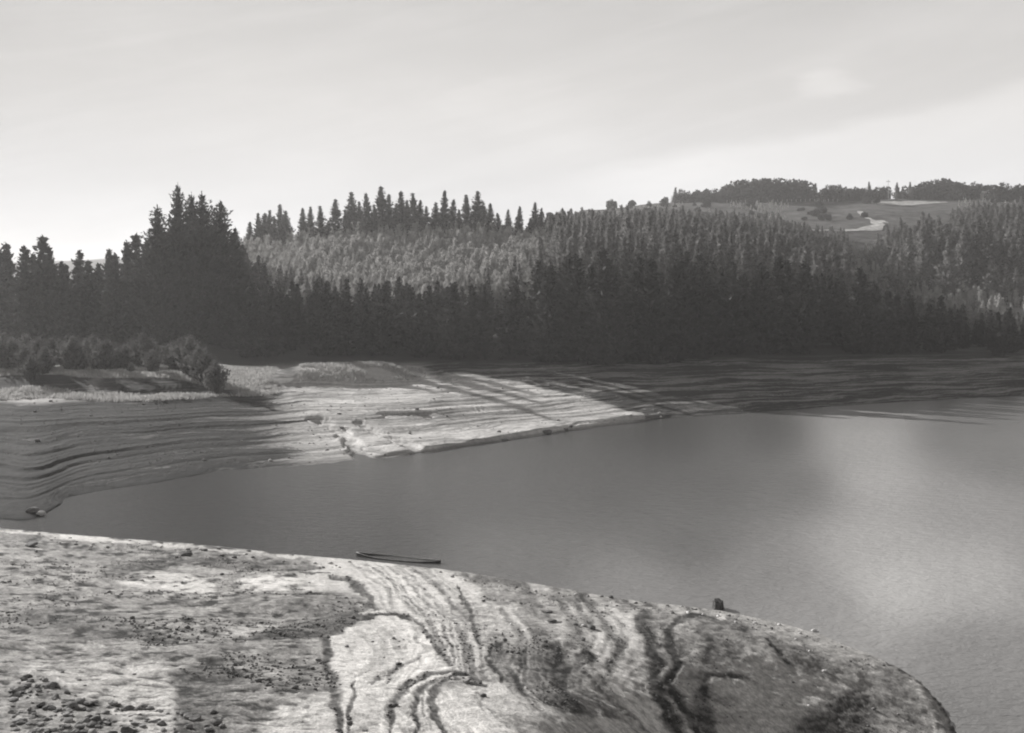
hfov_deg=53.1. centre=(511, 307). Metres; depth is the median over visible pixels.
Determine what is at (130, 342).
young pine
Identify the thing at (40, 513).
rock
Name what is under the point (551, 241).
pine tree
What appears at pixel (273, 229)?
pine tree
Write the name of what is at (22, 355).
young pine
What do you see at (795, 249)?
pine tree
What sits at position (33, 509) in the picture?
rock
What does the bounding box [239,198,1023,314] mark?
forest
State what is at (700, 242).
pine tree
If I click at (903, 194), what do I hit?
hilltop tree
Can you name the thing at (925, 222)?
pine tree
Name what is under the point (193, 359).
young pine
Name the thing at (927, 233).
pine tree
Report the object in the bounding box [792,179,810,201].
hilltop tree
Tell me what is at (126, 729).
mud clod
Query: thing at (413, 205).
pine tree
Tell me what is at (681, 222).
pine tree
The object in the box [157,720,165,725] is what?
mud clod
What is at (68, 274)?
pine tree
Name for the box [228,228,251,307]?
pine tree
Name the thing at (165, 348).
young pine
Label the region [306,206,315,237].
pine tree
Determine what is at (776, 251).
pine tree
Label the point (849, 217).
hilltop tree
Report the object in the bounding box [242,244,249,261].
pine tree
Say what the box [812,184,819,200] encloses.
hilltop tree
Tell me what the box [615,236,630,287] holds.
pine tree
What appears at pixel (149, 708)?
mud clod
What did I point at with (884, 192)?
hilltop tree
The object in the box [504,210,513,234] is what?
pine tree
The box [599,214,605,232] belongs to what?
pine tree
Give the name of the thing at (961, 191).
hilltop tree
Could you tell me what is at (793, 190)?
hilltop tree
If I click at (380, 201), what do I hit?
pine tree
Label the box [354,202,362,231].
pine tree
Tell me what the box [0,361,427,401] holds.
grass
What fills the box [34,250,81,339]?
pine tree
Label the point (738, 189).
hilltop tree
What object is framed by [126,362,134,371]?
young pine
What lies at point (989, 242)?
pine tree
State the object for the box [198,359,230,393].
young pine
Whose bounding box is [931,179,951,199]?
hilltop tree
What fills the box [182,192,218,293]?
pine tree
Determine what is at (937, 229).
pine tree
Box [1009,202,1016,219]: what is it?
pine tree
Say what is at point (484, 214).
pine tree
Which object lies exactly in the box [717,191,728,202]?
hilltop tree
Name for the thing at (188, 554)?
rock
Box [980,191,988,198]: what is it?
cottage
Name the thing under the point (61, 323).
pine tree
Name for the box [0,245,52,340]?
pine tree
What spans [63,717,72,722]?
mud clod
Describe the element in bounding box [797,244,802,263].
pine tree
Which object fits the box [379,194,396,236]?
pine tree
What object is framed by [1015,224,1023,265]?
pine tree
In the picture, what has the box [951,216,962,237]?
pine tree
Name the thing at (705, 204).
bush
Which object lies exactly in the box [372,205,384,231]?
pine tree
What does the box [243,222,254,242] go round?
pine tree
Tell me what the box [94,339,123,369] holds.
young pine
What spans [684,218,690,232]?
pine tree
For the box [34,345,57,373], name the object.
young pine
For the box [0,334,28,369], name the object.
young pine
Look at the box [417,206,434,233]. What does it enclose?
pine tree
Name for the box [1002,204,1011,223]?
pine tree
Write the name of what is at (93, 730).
mud clod
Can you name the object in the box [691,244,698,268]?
pine tree
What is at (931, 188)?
hilltop tree
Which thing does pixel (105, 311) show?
pine tree
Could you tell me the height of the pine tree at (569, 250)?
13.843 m
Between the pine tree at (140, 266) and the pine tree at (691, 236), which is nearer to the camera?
the pine tree at (140, 266)
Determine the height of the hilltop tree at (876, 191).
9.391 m
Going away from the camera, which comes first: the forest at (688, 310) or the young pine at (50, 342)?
the young pine at (50, 342)
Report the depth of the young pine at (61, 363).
134.47 m
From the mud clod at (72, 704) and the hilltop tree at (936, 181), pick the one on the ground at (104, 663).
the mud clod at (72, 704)
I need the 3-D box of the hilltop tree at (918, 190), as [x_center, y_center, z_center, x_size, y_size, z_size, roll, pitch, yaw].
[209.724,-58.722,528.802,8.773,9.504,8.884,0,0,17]
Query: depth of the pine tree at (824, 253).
235.26 m
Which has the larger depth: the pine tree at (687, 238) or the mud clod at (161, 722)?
the pine tree at (687, 238)
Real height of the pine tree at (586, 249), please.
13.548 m
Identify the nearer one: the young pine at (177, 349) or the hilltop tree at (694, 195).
the young pine at (177, 349)
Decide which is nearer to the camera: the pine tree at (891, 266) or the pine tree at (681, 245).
the pine tree at (681, 245)
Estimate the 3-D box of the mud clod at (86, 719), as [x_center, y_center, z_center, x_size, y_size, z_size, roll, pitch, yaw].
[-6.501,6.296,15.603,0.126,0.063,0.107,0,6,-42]
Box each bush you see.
[700,201,711,207]
[746,200,755,206]
[809,209,820,216]
[818,206,826,213]
[824,214,831,219]
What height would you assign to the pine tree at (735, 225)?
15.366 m
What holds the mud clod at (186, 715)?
on the ground at (104, 663)
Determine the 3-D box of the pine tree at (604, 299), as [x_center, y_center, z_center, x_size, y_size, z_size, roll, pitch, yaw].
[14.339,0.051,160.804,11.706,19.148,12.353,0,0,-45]
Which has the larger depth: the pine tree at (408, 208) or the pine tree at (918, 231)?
the pine tree at (918, 231)
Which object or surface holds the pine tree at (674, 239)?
on the hillside
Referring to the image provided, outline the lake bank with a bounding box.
[0,337,1023,520]
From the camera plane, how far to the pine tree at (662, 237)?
235.92 m
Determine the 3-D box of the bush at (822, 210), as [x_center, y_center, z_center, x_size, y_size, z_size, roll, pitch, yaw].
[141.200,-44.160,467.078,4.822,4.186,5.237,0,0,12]
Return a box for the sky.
[0,0,1023,261]
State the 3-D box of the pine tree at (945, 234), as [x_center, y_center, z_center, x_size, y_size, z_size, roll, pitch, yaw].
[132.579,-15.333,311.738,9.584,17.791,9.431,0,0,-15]
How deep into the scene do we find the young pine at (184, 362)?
127.98 m
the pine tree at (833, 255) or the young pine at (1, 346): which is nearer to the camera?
the young pine at (1, 346)
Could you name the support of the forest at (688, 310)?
on the hillside
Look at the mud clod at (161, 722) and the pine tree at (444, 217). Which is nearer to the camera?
the mud clod at (161, 722)
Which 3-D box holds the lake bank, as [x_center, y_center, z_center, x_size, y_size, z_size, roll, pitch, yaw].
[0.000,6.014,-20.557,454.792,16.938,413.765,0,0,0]
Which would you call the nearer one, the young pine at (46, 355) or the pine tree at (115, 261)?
the young pine at (46, 355)
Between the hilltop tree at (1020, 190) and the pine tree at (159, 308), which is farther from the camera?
the hilltop tree at (1020, 190)
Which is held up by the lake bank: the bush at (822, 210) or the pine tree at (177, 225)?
the pine tree at (177, 225)
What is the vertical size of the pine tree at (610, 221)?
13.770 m
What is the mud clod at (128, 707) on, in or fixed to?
on the ground at (104, 663)
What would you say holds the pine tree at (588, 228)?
on the hillside
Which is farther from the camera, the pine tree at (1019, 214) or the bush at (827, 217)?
the bush at (827, 217)
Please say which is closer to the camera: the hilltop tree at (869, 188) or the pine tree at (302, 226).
the pine tree at (302, 226)
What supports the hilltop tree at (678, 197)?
on the hillside
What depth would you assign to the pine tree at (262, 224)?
297.90 m
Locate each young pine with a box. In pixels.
[0,332,18,366]
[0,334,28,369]
[0,337,21,367]
[10,344,34,373]
[16,333,33,348]
[17,354,44,381]
[26,335,58,366]
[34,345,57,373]
[42,337,62,364]
[54,335,87,369]
[57,340,67,366]
[80,338,92,365]
[80,350,88,369]
[83,333,100,349]
[85,342,101,368]
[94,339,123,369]
[112,343,135,368]
[112,346,121,368]
[120,338,136,364]
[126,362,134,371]
[128,332,157,366]
[133,336,163,366]
[140,349,164,371]
[160,343,171,366]
[162,347,178,369]
[166,336,197,369]
[173,334,205,371]
[177,353,190,374]
[178,345,213,378]
[189,350,216,385]
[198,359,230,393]
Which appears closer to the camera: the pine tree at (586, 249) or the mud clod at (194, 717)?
the mud clod at (194, 717)
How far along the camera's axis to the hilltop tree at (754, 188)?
519.20 m
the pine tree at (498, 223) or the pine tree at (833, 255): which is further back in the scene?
the pine tree at (498, 223)
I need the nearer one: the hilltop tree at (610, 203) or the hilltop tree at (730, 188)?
the hilltop tree at (610, 203)
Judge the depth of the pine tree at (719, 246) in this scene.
233.31 m
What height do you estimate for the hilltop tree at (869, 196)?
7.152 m
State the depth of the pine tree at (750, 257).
229.62 m
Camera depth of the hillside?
459.59 m
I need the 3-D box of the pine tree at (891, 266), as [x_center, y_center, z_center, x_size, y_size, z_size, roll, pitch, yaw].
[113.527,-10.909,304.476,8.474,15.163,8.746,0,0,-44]
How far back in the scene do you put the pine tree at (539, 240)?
240.59 m
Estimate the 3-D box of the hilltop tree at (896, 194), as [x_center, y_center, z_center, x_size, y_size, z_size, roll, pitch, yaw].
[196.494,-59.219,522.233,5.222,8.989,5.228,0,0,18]
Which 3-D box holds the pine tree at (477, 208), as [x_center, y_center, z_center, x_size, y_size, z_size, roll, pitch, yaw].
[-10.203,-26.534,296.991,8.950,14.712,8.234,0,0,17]
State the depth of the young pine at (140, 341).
136.38 m
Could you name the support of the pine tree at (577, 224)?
on the hillside
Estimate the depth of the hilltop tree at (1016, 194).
497.89 m
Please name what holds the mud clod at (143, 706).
on the ground at (104, 663)
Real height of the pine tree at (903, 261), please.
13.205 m
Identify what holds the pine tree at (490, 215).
on the hillside
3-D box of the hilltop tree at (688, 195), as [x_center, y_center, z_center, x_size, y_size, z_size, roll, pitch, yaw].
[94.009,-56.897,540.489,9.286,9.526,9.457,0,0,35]
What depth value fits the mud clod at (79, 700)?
16.59 m
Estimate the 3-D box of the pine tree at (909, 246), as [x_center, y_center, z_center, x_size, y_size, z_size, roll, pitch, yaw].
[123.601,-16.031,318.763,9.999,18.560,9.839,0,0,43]
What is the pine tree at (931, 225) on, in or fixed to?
on the hillside
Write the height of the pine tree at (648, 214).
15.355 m
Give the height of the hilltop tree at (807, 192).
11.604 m
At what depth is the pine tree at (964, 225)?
302.87 m
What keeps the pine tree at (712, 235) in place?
on the hillside
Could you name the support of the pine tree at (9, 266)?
on the hillside
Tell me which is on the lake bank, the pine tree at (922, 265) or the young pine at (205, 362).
the young pine at (205, 362)
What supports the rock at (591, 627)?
on the ground at (104, 663)
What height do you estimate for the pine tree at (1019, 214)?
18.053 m
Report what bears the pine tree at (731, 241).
on the hillside
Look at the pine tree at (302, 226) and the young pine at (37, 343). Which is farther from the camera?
the pine tree at (302, 226)
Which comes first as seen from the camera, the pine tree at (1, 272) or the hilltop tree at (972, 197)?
the pine tree at (1, 272)
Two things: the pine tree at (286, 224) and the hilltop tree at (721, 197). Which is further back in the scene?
the hilltop tree at (721, 197)
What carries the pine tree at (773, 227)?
on the hillside
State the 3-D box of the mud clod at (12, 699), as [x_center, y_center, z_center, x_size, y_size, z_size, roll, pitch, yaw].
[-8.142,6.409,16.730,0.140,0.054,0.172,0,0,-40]
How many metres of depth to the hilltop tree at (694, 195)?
532.24 m
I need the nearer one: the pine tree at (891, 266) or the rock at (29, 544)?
the rock at (29, 544)
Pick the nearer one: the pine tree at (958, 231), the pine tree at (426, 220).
the pine tree at (426, 220)
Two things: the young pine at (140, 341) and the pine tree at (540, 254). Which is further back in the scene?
the pine tree at (540, 254)
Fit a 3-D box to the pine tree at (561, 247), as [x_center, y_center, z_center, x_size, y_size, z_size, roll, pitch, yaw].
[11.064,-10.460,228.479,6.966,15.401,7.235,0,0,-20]
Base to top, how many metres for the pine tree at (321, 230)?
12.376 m
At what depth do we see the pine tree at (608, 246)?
222.23 m
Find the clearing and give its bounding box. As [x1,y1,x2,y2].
[875,201,945,205]
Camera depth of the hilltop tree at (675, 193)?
542.84 m
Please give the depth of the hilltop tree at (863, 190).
527.93 m
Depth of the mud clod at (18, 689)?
17.22 m
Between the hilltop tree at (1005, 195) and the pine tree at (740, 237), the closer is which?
the pine tree at (740, 237)
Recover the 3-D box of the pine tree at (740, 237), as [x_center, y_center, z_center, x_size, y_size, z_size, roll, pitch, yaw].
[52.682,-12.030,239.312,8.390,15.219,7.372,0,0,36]
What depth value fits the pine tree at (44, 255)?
175.69 m
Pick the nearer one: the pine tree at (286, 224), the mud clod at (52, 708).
the mud clod at (52, 708)
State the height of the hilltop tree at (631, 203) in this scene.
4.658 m
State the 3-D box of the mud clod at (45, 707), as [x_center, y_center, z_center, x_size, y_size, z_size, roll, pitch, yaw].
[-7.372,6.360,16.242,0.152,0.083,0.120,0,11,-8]
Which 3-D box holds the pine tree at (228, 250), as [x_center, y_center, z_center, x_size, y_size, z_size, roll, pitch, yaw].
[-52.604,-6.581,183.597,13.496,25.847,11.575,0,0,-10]
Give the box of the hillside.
[0,199,1023,352]
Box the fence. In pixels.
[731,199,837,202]
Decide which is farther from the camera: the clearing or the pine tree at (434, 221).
the clearing
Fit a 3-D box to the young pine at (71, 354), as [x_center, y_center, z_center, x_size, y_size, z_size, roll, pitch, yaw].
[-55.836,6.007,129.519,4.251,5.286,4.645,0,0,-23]
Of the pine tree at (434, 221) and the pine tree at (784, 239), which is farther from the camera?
the pine tree at (434, 221)
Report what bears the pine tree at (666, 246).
on the hillside
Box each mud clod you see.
[8,697,18,701]
[12,718,23,722]
[13,686,24,691]
[16,720,25,724]
[36,702,45,706]
[42,705,51,709]
[45,681,56,687]
[47,706,56,709]
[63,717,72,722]
[67,701,77,707]
[74,724,84,728]
[76,698,83,703]
[82,717,89,721]
[88,728,97,732]
[89,715,100,721]
[102,710,109,714]
[120,726,134,732]
[123,705,135,710]
[137,704,147,709]
[145,706,153,709]
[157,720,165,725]
[183,712,192,719]
[184,724,192,727]
[189,715,200,720]
[212,720,221,725]
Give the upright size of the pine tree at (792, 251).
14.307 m
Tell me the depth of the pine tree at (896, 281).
290.24 m
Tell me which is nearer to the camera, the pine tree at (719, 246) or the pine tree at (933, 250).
the pine tree at (719, 246)
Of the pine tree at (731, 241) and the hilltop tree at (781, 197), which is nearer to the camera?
the pine tree at (731, 241)
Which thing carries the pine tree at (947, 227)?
on the hillside
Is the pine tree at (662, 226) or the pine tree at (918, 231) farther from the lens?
the pine tree at (918, 231)
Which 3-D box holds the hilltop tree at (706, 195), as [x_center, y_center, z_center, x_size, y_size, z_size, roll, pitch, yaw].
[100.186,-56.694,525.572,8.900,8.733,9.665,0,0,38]
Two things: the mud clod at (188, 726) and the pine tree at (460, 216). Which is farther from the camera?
the pine tree at (460, 216)
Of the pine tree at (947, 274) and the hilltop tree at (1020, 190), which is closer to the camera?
the pine tree at (947, 274)
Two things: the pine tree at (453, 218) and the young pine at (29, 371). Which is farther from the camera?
the pine tree at (453, 218)
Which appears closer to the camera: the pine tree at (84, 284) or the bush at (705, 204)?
the pine tree at (84, 284)
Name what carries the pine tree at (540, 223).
on the hillside
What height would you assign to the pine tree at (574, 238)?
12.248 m
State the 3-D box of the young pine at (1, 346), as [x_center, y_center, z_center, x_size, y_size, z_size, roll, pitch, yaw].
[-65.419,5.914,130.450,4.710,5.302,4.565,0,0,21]
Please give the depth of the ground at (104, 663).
26.45 m
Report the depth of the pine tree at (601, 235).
232.89 m
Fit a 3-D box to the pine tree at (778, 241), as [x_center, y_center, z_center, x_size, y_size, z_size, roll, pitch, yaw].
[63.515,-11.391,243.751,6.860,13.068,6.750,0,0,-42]
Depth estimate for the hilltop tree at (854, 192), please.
527.96 m
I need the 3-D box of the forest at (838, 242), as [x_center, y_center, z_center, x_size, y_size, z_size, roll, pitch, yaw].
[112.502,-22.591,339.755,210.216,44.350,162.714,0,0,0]
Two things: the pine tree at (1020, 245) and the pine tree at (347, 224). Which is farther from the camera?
the pine tree at (1020, 245)
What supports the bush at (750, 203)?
on the hillside
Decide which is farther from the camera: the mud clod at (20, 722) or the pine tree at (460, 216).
the pine tree at (460, 216)
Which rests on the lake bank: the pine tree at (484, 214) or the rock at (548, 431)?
the rock at (548, 431)
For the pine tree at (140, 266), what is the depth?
182.21 m
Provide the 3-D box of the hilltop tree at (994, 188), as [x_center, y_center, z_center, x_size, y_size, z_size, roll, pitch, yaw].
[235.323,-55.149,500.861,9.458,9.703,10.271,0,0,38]
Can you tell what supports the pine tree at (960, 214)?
on the hillside
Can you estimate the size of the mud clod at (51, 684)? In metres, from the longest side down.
0.225 x 0.177 x 0.123 m
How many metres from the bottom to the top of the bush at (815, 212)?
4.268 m
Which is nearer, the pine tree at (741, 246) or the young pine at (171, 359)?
the young pine at (171, 359)
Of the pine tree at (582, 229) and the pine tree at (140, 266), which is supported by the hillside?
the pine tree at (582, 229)
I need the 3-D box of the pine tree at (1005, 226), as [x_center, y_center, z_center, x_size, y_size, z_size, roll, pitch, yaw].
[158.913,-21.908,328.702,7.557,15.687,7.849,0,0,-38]
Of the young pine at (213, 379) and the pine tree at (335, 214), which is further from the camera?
the pine tree at (335, 214)
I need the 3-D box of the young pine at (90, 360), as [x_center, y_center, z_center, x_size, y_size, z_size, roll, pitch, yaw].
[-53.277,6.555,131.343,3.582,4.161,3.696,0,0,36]
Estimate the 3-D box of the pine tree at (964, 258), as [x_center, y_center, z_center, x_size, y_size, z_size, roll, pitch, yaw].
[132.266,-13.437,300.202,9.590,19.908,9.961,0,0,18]
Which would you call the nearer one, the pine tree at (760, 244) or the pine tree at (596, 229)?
the pine tree at (760, 244)
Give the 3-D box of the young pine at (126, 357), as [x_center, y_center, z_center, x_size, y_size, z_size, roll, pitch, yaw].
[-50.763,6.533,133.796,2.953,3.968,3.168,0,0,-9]
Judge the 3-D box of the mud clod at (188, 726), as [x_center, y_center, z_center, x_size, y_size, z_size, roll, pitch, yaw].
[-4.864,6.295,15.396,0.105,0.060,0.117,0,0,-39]
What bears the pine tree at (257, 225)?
on the hillside
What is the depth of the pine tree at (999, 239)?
309.90 m
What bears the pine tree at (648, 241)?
on the hillside
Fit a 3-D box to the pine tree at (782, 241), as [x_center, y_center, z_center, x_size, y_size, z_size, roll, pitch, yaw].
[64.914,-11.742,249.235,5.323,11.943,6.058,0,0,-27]
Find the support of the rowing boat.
on the lake
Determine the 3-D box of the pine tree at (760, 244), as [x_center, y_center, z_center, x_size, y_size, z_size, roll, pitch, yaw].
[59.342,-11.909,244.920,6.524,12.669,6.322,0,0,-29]
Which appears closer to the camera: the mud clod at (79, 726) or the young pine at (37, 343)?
the mud clod at (79, 726)
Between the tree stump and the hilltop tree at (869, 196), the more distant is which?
the hilltop tree at (869, 196)
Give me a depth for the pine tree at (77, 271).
185.71 m
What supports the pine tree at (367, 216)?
on the hillside
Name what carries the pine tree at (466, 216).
on the hillside
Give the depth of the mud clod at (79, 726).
15.21 m
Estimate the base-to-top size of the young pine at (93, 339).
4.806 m
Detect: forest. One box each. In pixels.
[117,249,1023,364]
[543,196,1023,304]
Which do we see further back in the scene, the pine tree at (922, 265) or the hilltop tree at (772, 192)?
the hilltop tree at (772, 192)
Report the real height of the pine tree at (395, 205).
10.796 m
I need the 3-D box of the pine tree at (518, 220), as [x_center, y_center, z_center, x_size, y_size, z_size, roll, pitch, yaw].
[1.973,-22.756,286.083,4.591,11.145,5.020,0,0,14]
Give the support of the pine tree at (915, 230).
on the hillside
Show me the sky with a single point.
(252, 106)
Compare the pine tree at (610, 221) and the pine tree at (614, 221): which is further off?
the pine tree at (614, 221)
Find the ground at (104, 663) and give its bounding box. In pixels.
[0,528,955,732]
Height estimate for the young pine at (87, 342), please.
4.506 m
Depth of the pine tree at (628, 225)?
239.84 m
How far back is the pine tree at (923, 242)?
313.17 m
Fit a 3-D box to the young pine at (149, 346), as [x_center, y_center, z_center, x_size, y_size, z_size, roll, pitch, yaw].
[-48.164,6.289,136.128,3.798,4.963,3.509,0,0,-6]
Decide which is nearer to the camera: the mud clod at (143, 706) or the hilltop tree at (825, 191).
the mud clod at (143, 706)
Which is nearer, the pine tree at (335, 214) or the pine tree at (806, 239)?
the pine tree at (806, 239)
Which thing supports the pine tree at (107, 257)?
on the hillside
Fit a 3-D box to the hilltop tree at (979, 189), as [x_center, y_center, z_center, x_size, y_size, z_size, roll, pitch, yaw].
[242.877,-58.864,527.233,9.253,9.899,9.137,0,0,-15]
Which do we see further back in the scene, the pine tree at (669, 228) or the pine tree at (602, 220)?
the pine tree at (602, 220)
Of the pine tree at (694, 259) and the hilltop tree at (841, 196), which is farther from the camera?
the hilltop tree at (841, 196)
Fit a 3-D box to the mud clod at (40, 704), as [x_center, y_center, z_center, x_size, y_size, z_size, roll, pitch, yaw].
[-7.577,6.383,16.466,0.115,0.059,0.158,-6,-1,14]
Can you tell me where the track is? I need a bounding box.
[812,211,884,230]
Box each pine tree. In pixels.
[0,242,19,336]
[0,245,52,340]
[0,249,14,335]
[7,235,75,339]
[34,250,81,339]
[44,261,79,340]
[64,263,82,337]
[69,249,85,336]
[71,260,100,337]
[78,262,106,337]
[89,262,129,342]
[94,252,133,341]
[101,249,113,285]
[119,240,135,296]
[120,233,143,276]
[121,205,188,344]
[124,241,150,301]
[162,181,210,341]
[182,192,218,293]
[184,191,238,338]
[203,201,256,334]
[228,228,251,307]
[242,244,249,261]
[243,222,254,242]
[253,213,262,239]
[254,213,266,240]
[260,210,272,241]
[269,216,278,244]
[275,204,284,244]
[278,210,295,245]
[297,207,308,235]
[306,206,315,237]
[308,206,332,239]
[326,198,343,235]
[341,213,354,233]
[342,192,357,225]
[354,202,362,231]
[357,193,377,236]
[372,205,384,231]
[373,186,386,222]
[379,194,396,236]
[390,203,397,226]
[391,191,411,235]
[404,200,413,227]
[409,192,418,224]
[413,200,424,231]
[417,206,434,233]
[429,202,439,230]
[436,190,452,235]
[448,199,459,229]
[455,209,462,223]
[458,195,474,232]
[470,191,485,231]
[481,202,487,220]
[484,203,495,228]
[484,220,491,235]
[491,213,502,233]
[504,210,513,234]
[511,206,524,235]
[526,202,540,235]
[532,236,544,266]
[533,244,544,289]
[535,208,544,230]
[539,212,555,233]
[544,220,566,261]
[545,226,555,258]
[546,225,559,264]
[550,227,567,268]
[561,237,574,259]
[563,247,639,365]
[567,221,579,254]
[572,221,580,238]
[575,219,588,263]
[577,230,592,267]
[585,218,594,249]
[588,230,602,263]
[592,221,598,240]
[597,227,617,266]
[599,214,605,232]
[599,227,604,247]
[604,217,620,252]
[604,223,618,260]
[612,215,619,235]
[615,213,638,254]
[615,222,620,246]
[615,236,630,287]
[617,210,636,253]
[618,229,637,259]
[633,234,644,257]
[635,219,643,239]
[639,208,661,238]
[639,209,652,243]
[639,233,645,259]
[643,216,658,250]
[643,221,661,266]
[644,232,651,255]
[654,229,669,274]
[659,224,665,243]
[659,227,670,254]
[665,217,672,243]
[666,242,676,274]
[670,223,679,253]
[675,224,687,259]
[676,217,683,241]
[677,215,705,254]
[683,235,688,256]
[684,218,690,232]
[685,239,694,260]
[688,234,695,253]
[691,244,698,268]
[695,223,712,269]
[704,224,711,252]
[705,222,727,263]
[713,232,728,262]
[718,222,732,259]
[722,220,728,243]
[725,214,738,243]
[725,228,734,260]
[727,224,751,262]
[738,243,746,261]
[743,220,751,242]
[743,232,755,278]
[755,232,763,264]
[764,225,774,259]
[769,232,783,258]
[770,220,776,243]
[770,235,784,256]
[770,240,784,263]
[783,235,786,249]
[789,249,798,271]
[790,235,799,254]
[791,247,801,267]
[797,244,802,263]
[798,243,812,270]
[801,231,813,260]
[810,251,824,284]
[820,243,833,270]
[831,250,836,268]
[834,253,845,281]
[880,245,907,286]
[888,258,908,293]
[895,226,915,284]
[898,246,911,285]
[908,224,935,280]
[909,229,936,269]
[909,247,934,290]
[911,217,941,267]
[912,216,936,257]
[913,226,917,240]
[926,240,941,286]
[928,218,934,236]
[931,235,967,301]
[932,217,943,250]
[936,223,954,260]
[936,228,954,263]
[937,225,944,250]
[949,221,983,283]
[951,210,967,232]
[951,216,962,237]
[952,218,969,252]
[953,228,981,288]
[970,212,984,233]
[970,213,985,259]
[971,220,1006,287]
[995,231,1007,258]
[999,238,1023,282]
[1001,215,1008,233]
[1001,235,1015,260]
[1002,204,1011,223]
[1002,219,1014,245]
[1008,217,1021,243]
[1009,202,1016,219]
[1012,203,1023,227]
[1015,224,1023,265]
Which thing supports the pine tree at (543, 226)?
on the hillside
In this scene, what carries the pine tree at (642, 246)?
on the hillside
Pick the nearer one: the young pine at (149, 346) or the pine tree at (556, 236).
the young pine at (149, 346)
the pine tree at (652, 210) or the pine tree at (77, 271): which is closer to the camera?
the pine tree at (77, 271)
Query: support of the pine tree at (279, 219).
on the hillside
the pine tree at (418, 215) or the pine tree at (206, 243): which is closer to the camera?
the pine tree at (206, 243)
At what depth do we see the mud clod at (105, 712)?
16.07 m
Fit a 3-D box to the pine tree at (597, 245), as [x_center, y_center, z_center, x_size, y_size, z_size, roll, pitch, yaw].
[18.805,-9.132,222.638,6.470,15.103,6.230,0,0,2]
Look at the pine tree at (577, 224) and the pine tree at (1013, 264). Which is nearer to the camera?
the pine tree at (577, 224)
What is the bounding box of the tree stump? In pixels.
[712,598,724,609]
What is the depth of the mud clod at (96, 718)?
15.63 m
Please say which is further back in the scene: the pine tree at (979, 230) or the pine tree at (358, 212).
the pine tree at (979, 230)
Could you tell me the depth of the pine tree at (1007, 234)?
310.83 m
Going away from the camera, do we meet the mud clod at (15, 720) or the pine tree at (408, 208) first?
the mud clod at (15, 720)
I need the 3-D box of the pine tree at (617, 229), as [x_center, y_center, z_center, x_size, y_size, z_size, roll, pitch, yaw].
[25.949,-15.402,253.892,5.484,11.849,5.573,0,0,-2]
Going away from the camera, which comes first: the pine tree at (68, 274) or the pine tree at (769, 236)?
the pine tree at (68, 274)
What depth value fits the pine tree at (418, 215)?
291.40 m
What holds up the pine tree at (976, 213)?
on the hillside
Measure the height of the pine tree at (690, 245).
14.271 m
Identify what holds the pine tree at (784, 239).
on the hillside
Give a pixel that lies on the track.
(875, 226)
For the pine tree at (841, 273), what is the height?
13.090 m
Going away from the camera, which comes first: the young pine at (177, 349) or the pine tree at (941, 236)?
the young pine at (177, 349)
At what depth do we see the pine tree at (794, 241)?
254.56 m
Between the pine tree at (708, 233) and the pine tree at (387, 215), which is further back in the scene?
the pine tree at (387, 215)
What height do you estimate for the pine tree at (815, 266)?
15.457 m
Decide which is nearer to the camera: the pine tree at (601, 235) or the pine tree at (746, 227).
the pine tree at (601, 235)
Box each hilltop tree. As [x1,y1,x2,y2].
[606,199,617,209]
[628,200,636,207]
[659,196,669,206]
[670,187,676,202]
[673,189,689,202]
[685,191,693,202]
[689,189,701,202]
[697,188,714,201]
[710,188,719,202]
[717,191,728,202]
[721,179,746,202]
[732,179,752,202]
[743,178,768,202]
[758,177,786,201]
[769,178,787,201]
[775,179,800,201]
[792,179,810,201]
[799,182,819,200]
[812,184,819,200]
[817,214,824,220]
[818,184,836,201]
[828,184,847,201]
[846,213,853,219]
[847,186,862,200]
[853,188,867,200]
[860,211,867,217]
[861,191,876,203]
[864,182,872,192]
[872,186,882,199]
[878,186,892,199]
[892,182,901,198]
[900,186,907,199]
[905,182,916,199]
[911,184,926,199]
[918,180,940,199]
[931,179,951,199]
[933,178,954,199]
[947,182,972,199]
[969,181,979,199]
[973,184,990,197]
[984,184,1001,202]
[990,182,1015,201]
[1007,186,1018,201]
[1014,184,1023,200]
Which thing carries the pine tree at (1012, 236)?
on the hillside
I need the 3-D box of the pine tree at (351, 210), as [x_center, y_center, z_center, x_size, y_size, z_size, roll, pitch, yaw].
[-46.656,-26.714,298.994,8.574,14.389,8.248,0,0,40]
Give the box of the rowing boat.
[356,552,440,562]
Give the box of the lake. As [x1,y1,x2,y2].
[0,396,1023,732]
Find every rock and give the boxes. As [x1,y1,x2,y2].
[25,507,39,512]
[25,542,38,546]
[36,511,45,515]
[181,552,192,556]
[543,429,551,433]
[587,624,595,629]
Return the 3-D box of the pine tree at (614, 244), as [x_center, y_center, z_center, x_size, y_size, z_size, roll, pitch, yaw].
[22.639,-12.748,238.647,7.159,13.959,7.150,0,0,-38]
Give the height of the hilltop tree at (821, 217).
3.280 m
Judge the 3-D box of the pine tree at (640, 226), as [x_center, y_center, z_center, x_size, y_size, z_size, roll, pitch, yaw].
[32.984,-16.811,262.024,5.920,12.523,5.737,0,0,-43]
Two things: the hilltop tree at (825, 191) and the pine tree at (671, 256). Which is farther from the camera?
the hilltop tree at (825, 191)
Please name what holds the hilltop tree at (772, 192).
on the hillside
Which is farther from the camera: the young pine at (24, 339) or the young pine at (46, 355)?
the young pine at (24, 339)
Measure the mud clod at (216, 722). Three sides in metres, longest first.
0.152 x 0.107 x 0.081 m

